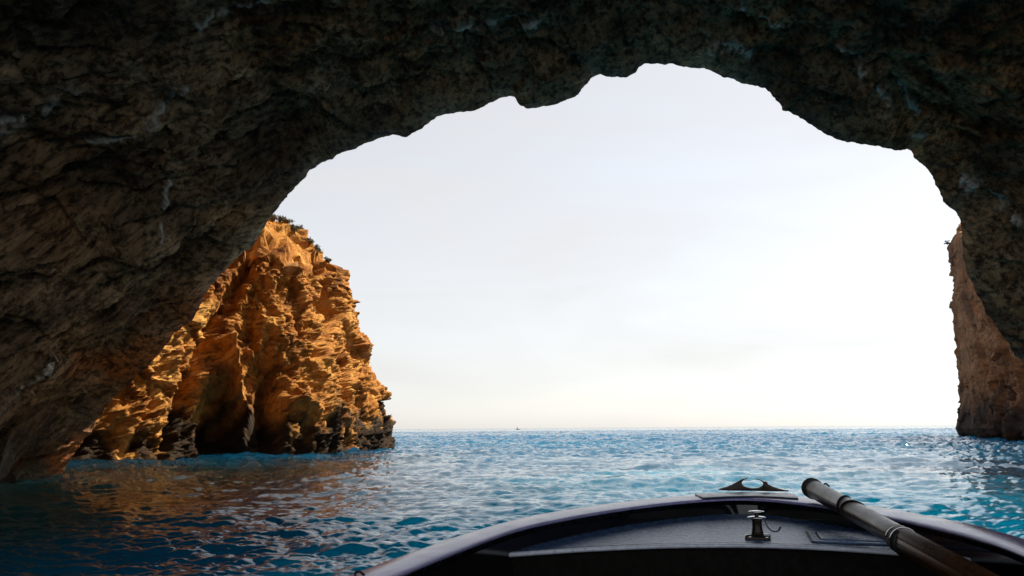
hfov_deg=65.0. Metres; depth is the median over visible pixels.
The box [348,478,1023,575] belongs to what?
boat
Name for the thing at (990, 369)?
shaded cliff
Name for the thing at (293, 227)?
shrub
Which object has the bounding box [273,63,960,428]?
sky
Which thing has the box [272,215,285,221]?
shrub
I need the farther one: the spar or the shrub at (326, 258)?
the shrub at (326, 258)
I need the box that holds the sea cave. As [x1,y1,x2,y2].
[0,0,1023,483]
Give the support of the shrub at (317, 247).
on the sunlit cliff at (268, 349)
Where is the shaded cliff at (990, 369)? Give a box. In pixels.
[947,231,1023,440]
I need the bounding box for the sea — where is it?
[0,425,1023,575]
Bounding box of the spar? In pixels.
[801,478,998,575]
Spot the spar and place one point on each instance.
(928, 555)
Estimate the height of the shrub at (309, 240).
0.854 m
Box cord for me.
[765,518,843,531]
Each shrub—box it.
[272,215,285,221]
[282,218,294,223]
[290,224,299,233]
[304,237,314,244]
[313,244,322,255]
[323,256,331,261]
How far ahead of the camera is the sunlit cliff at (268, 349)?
53.92 m
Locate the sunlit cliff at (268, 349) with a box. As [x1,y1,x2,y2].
[71,217,395,460]
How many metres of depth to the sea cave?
26.20 m
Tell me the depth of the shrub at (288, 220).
67.55 m

